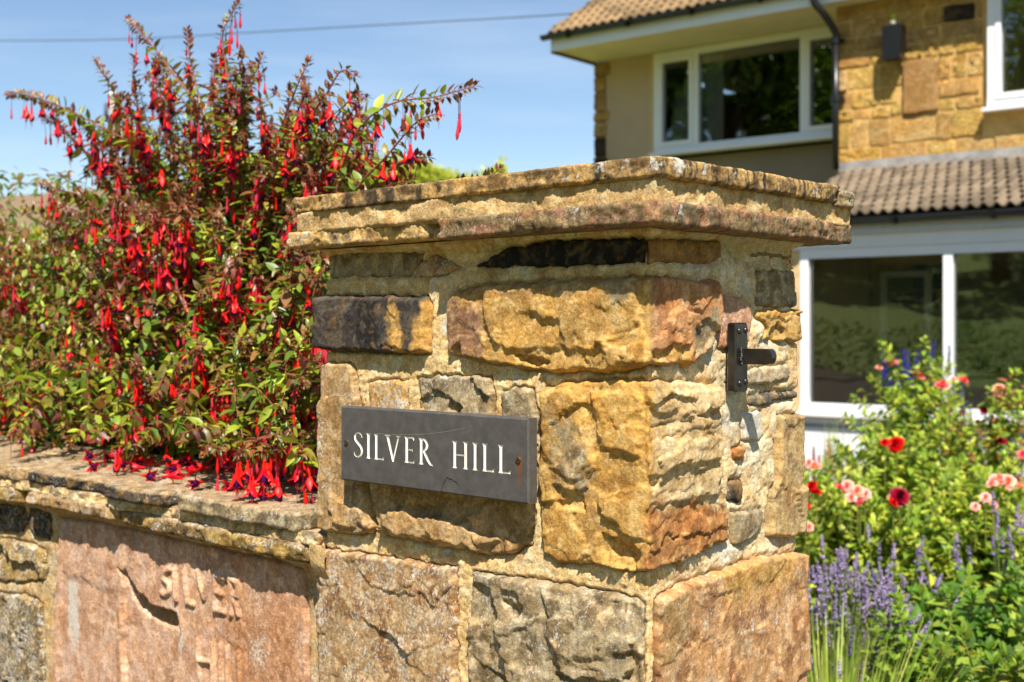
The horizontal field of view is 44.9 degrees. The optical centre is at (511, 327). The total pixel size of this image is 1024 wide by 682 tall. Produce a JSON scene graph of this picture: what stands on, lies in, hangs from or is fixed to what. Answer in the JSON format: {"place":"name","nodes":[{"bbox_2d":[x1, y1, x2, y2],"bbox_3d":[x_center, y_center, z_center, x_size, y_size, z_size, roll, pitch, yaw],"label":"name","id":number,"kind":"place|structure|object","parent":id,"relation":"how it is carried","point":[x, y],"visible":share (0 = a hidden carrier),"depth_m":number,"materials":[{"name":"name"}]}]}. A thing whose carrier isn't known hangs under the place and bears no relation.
{"place":"outdoors","nodes":[
{"label":"outdoors","id":0,"kind":"place"},
{"bbox_2d":[0,13,570,40],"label":"telephone wire","id":1,"kind":"object","parent":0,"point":[305,29],"visible":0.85,"depth_m":19.41,"materials":[{"name":"black"}]},
{"bbox_2d":[0,0,734,196],"label":"sky","id":2,"kind":"structure","parent":0,"point":[534,106],"materials":[{"name":"blue"}]},
{"bbox_2d":[0,184,887,649],"bbox_3d":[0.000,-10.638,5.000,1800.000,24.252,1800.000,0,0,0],"label":"ground","id":3,"kind":"structure","parent":0,"point":[16,202],"depth_m":75.55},
{"bbox_2d":[0,204,157,449],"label":"background shrub","id":4,"kind":"object","parent":3,"relation":"on","point":[9,337],"visible":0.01,"depth_m":3.81,"materials":[{"name":"green plant"}]},
{"bbox_2d":[0,225,208,456],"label":"background shrub","id":5,"kind":"object","parent":3,"relation":"on","point":[36,232],"visible":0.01,"depth_m":3.64,"materials":[{"name":"green plant"}]},
{"bbox_2d":[104,91,115,213],"bbox_3d":[-9.714,-2.010,29.970,0.321,7.412,0.209,0,0,-36],"label":"utility pole","id":6,"kind":"object","parent":3,"relation":"on","point":[106,108],"visible":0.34,"depth_m":29.93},
{"bbox_2d":[0,434,328,681],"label":"garden wall","id":7,"kind":"structure","parent":3,"relation":"on","point":[106,575],"depth_m":2.33,"materials":[{"name":"stone"}]},
{"bbox_2d":[86,459,101,471],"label":"fallen flower","id":8,"kind":"object","parent":7,"relation":"on","point":[93,467],"visible":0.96,"depth_m":2.52,"materials":[{"name":"red plant"}]},
{"bbox_2d":[79,448,108,460],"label":"fallen flower","id":9,"kind":"object","parent":7,"relation":"on","point":[90,455],"visible":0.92,"depth_m":2.73,"materials":[{"name":"red plant"}]},
{"bbox_2d":[91,452,114,460],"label":"fallen flower","id":10,"kind":"object","parent":7,"relation":"on","point":[108,456],"visible":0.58,"depth_m":2.71,"materials":[{"name":"red plant"}]},
{"bbox_2d":[120,461,130,471],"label":"fallen flower","id":11,"kind":"object","parent":7,"relation":"on","point":[124,464],"visible":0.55,"depth_m":2.52,"materials":[{"name":"red plant"}]},
{"bbox_2d":[125,458,147,466],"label":"fallen flower","id":12,"kind":"object","parent":7,"relation":"on","point":[140,462],"visible":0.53,"depth_m":2.57,"materials":[{"name":"red plant"}]},
{"bbox_2d":[121,458,159,471],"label":"fallen flower","id":13,"kind":"object","parent":7,"relation":"on","point":[133,467],"visible":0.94,"depth_m":2.51,"materials":[{"name":"red plant"}]},
{"bbox_2d":[131,453,153,461],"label":"fallen flower","id":14,"kind":"object","parent":7,"relation":"on","point":[137,457],"visible":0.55,"depth_m":2.67,"materials":[{"name":"red plant"}]},
{"bbox_2d":[128,468,162,481],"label":"fallen flower","id":15,"kind":"object","parent":7,"relation":"on","point":[150,476],"visible":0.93,"depth_m":2.37,"materials":[{"name":"red plant"}]},
{"bbox_2d":[144,454,158,466],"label":"fallen flower","id":16,"kind":"object","parent":7,"relation":"on","point":[150,462],"visible":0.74,"depth_m":2.62,"materials":[{"name":"red plant"}]},
{"bbox_2d":[146,458,191,467],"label":"fallen flower","id":17,"kind":"object","parent":7,"relation":"on","point":[175,462],"visible":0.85,"depth_m":2.54,"materials":[{"name":"red plant"}]},
{"bbox_2d":[154,468,188,483],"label":"fallen flower","id":18,"kind":"object","parent":7,"relation":"on","point":[175,475],"visible":1,"depth_m":2.32,"materials":[{"name":"red plant"}]},
{"bbox_2d":[163,462,181,473],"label":"fallen flower","id":19,"kind":"object","parent":7,"relation":"on","point":[172,468],"visible":0.76,"depth_m":2.47,"materials":[{"name":"red plant"}]},
{"bbox_2d":[176,464,186,477],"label":"fallen flower","id":20,"kind":"object","parent":7,"relation":"on","point":[182,474],"visible":0.22,"depth_m":2.43,"materials":[{"name":"red plant"}]},
{"bbox_2d":[174,456,190,465],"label":"fallen flower","id":21,"kind":"object","parent":7,"relation":"on","point":[185,460],"visible":0.59,"depth_m":2.62,"materials":[{"name":"red plant"}]},
{"bbox_2d":[180,450,193,460],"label":"fallen flower","id":22,"kind":"object","parent":7,"relation":"on","point":[186,456],"visible":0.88,"depth_m":2.64,"materials":[{"name":"red plant"}]},
{"bbox_2d":[184,461,198,476],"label":"fallen flower","id":23,"kind":"object","parent":7,"relation":"on","point":[191,469],"visible":0.99,"depth_m":2.43,"materials":[{"name":"red plant"}]},
{"bbox_2d":[185,459,207,467],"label":"fallen flower","id":24,"kind":"object","parent":7,"relation":"on","point":[190,462],"visible":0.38,"depth_m":2.53,"materials":[{"name":"red plant"}]},
{"bbox_2d":[187,476,208,490],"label":"fallen flower","id":25,"kind":"object","parent":7,"relation":"on","point":[195,483],"visible":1,"depth_m":2.25,"materials":[{"name":"red plant"}]},
{"bbox_2d":[195,462,219,472],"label":"fallen flower","id":26,"kind":"object","parent":7,"relation":"on","point":[201,467],"visible":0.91,"depth_m":2.48,"materials":[{"name":"red plant"}]},
{"bbox_2d":[205,464,226,472],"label":"fallen flower","id":27,"kind":"object","parent":7,"relation":"on","point":[222,468],"visible":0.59,"depth_m":2.49,"materials":[{"name":"red plant"}]},
{"bbox_2d":[221,479,234,490],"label":"fallen flower","id":28,"kind":"object","parent":7,"relation":"on","point":[226,484],"visible":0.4,"depth_m":2.20,"materials":[{"name":"red plant"}]},
{"bbox_2d":[244,479,285,486],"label":"fallen flower","id":29,"kind":"object","parent":7,"relation":"on","point":[257,484],"visible":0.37,"depth_m":2.21,"materials":[{"name":"red plant"}]},
{"bbox_2d":[77,246,299,459],"bbox_3d":[-0.852,0.489,3.604,0.970,1.724,0.588,0,0,0],"label":"background shrub","id":30,"kind":"object","parent":3,"relation":"on","point":[112,442],"depth_m":3.50,"materials":[{"name":"green plant"}]},
{"bbox_2d":[0,0,503,503],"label":"fuchsia bush","id":31,"kind":"object","parent":3,"relation":"on","point":[222,362],"visible":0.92,"depth_m":2.71,"materials":[{"name":"green plant"}]},
{"bbox_2d":[200,135,509,294],"bbox_3d":[-1.844,-0.457,14.690,3.679,3.613,1.671,0,0,0],"label":"hedge","id":32,"kind":"object","parent":3,"relation":"on","point":[430,172],"visible":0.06,"depth_m":14.08,"materials":[{"name":"green plant"}]},
{"bbox_2d":[803,439,849,514],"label":"penstemon plant","id":33,"kind":"object","parent":3,"relation":"on","point":[813,457],"visible":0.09,"depth_m":6.40,"materials":[{"name":"green plant"}]},
{"bbox_2d":[793,459,909,668],"bbox_3d":[1.265,0.929,4.664,0.600,0.861,0.764,0,0,0],"label":"rose bush","id":34,"kind":"object","parent":3,"relation":"on","point":[835,522],"visible":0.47,"depth_m":4.67,"materials":[{"name":"green plant"}]},
{"bbox_2d":[807,535,930,681],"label":"lavender plant","id":35,"kind":"object","parent":3,"relation":"on","point":[863,591],"visible":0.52,"depth_m":3.52,"materials":[{"name":"purple plant"}]},
{"bbox_2d":[804,407,975,588],"bbox_3d":[1.702,0.855,5.510,0.899,1.016,0.662,0,0,-13],"label":"rose bush","id":36,"kind":"object","parent":3,"relation":"on","point":[886,450],"visible":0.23,"depth_m":5.42,"materials":[{"name":"green plant"}]},
{"bbox_2d":[807,603,978,681],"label":"grass clump","id":37,"kind":"object","parent":3,"relation":"on","point":[845,678],"visible":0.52,"depth_m":3.04,"materials":[{"name":"green plant"}]},
{"bbox_2d":[823,524,964,679],"bbox_3d":[1.194,0.977,3.885,0.430,0.706,0.448,0,0,18],"label":"lavender plant","id":38,"kind":"object","parent":3,"relation":"on","point":[893,564],"visible":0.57,"depth_m":3.91,"materials":[{"name":"purple plant"}]},
{"bbox_2d":[849,335,984,568],"bbox_3d":[2.152,0.695,6.602,0.686,1.313,0.649,0,0,31],"label":"rose bush","id":39,"kind":"object","parent":3,"relation":"on","point":[921,400],"visible":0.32,"depth_m":6.51,"materials":[{"name":"green plant"}]},
{"bbox_2d":[882,341,951,428],"bbox_3d":[2.333,0.711,7.184,0.417,1.280,0.190,0,0,0],"label":"salvia plant","id":40,"kind":"object","parent":3,"relation":"on","point":[907,365],"visible":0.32,"depth_m":7.12,"materials":[{"name":"blue plant"}]},
{"bbox_2d":[854,590,985,681],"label":"leafy shrub","id":41,"kind":"object","parent":3,"relation":"on","point":[902,635],"visible":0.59,"depth_m":3.29,"materials":[{"name":"green plant"}]},
{"bbox_2d":[861,457,1023,649],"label":"rose bush","id":42,"kind":"object","parent":3,"relation":"on","point":[908,538],"visible":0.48,"depth_m":4.51,"materials":[{"name":"green plant"}]},
{"bbox_2d":[867,429,1023,494],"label":"leafy shrub","id":43,"kind":"object","parent":3,"relation":"on","point":[983,455],"visible":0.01,"depth_m":6.95,"materials":[{"name":"green plant"}]},
{"bbox_2d":[873,560,1023,681],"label":"leafy shrub","id":44,"kind":"object","parent":3,"relation":"on","point":[990,629],"visible":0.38,"depth_m":3.54,"materials":[{"name":"green plant"}]},
{"bbox_2d":[898,492,1023,637],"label":"lavender plant","id":45,"kind":"object","parent":3,"relation":"on","point":[957,559],"visible":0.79,"depth_m":4.07,"materials":[{"name":"purple plant"}]},
{"bbox_2d":[959,381,976,471],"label":"salvia plant","id":46,"kind":"object","parent":3,"relation":"on","point":[961,407],"visible":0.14,"depth_m":7.39,"materials":[{"name":"purple plant"}]},
{"bbox_2d":[918,618,1023,681],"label":"leafy shrub","id":47,"kind":"object","parent":3,"relation":"on","point":[1010,671],"visible":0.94,"depth_m":3.02,"materials":[{"name":"green plant"}]},
{"bbox_2d":[926,367,1023,540],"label":"rose bush","id":48,"kind":"object","parent":3,"relation":"on","point":[1000,428],"visible":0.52,"depth_m":5.83,"materials":[{"name":"green plant"}]},
{"bbox_2d":[938,450,1023,627],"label":"rose bush","id":49,"kind":"object","parent":3,"relation":"on","point":[997,478],"visible":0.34,"depth_m":4.62,"materials":[{"name":"green plant"}]},
{"bbox_2d":[286,156,855,681],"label":"gate pillar","id":50,"kind":"structure","parent":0,"point":[584,314],"depth_m":1.64,"materials":[{"name":"stone"}]},
{"bbox_2d":[341,405,536,503],"bbox_3d":[-0.112,0.172,1.719,0.377,0.110,0.019,0,0,43],"label":"name plate","id":51,"kind":"object","parent":50,"relation":"attached to","point":[487,456],"visible":1,"depth_m":1.69,"materials":[{"name":"stone"}]},
{"bbox_2d":[727,323,776,392],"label":"gate latch keep","id":52,"kind":"structure","parent":50,"relation":"attached to","point":[740,355],"depth_m":1.61,"materials":[{"name":"black metal"}]},
{"bbox_2d":[540,0,1023,482],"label":"house","id":53,"kind":"structure","parent":0,"point":[918,151],"depth_m":11.53,"materials":[{"name":"stone"}]},
{"bbox_2d":[649,27,831,156],"bbox_3d":[2.569,-2.493,13.232,2.450,1.145,0.266,0,0,39],"label":"window","id":54,"kind":"structure","parent":53,"relation":"in","point":[677,74],"depth_m":13.60,"materials":[{"name":"white plastic"}]},
{"bbox_2d":[882,13,904,61],"bbox_3d":[3.565,-2.708,11.535,0.170,0.436,0.185,0,0,39],"label":"security light","id":55,"kind":"object","parent":53,"relation":"attached to","point":[893,40],"visible":1,"depth_m":11.47,"materials":[{"name":"black plastic"}]},
{"bbox_2d":[880,271,931,386],"bbox_3d":[3.663,0.015,11.515,0.470,1.070,0.070,0,0,39],"label":"inner window","id":56,"kind":"structure","parent":53,"relation":"in","point":[927,275],"depth_m":11.49,"materials":[{"name":"white plastic"}]},
{"bbox_2d":[794,241,1023,424],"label":"porch window","id":57,"kind":"structure","parent":53,"relation":"in","point":[949,251],"depth_m":10.19,"materials":[{"name":"white plastic"}]},
{"bbox_2d":[982,0,1023,112],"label":"window","id":58,"kind":"structure","parent":53,"relation":"in","point":[998,100],"depth_m":10.98,"materials":[{"name":"white plastic"}]},
{"bbox_2d":[810,408,854,518],"bbox_3d":[1.562,0.869,5.997,0.251,0.962,0.233,0,0,0],"label":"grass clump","id":59,"kind":"object","parent":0,"point":[829,452],"visible":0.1,"depth_m":5.97,"materials":[{"name":"green plant"}]},
{"bbox_2d":[817,659,863,681],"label":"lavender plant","id":60,"kind":"object","parent":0,"point":[839,670],"visible":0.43,"depth_m":3.11,"materials":[{"name":"plant"}]},
{"bbox_2d":[825,454,862,565],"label":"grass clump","id":61,"kind":"object","parent":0,"point":[841,481],"visible":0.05,"depth_m":5.23,"materials":[{"name":"green plant"}]}
]}

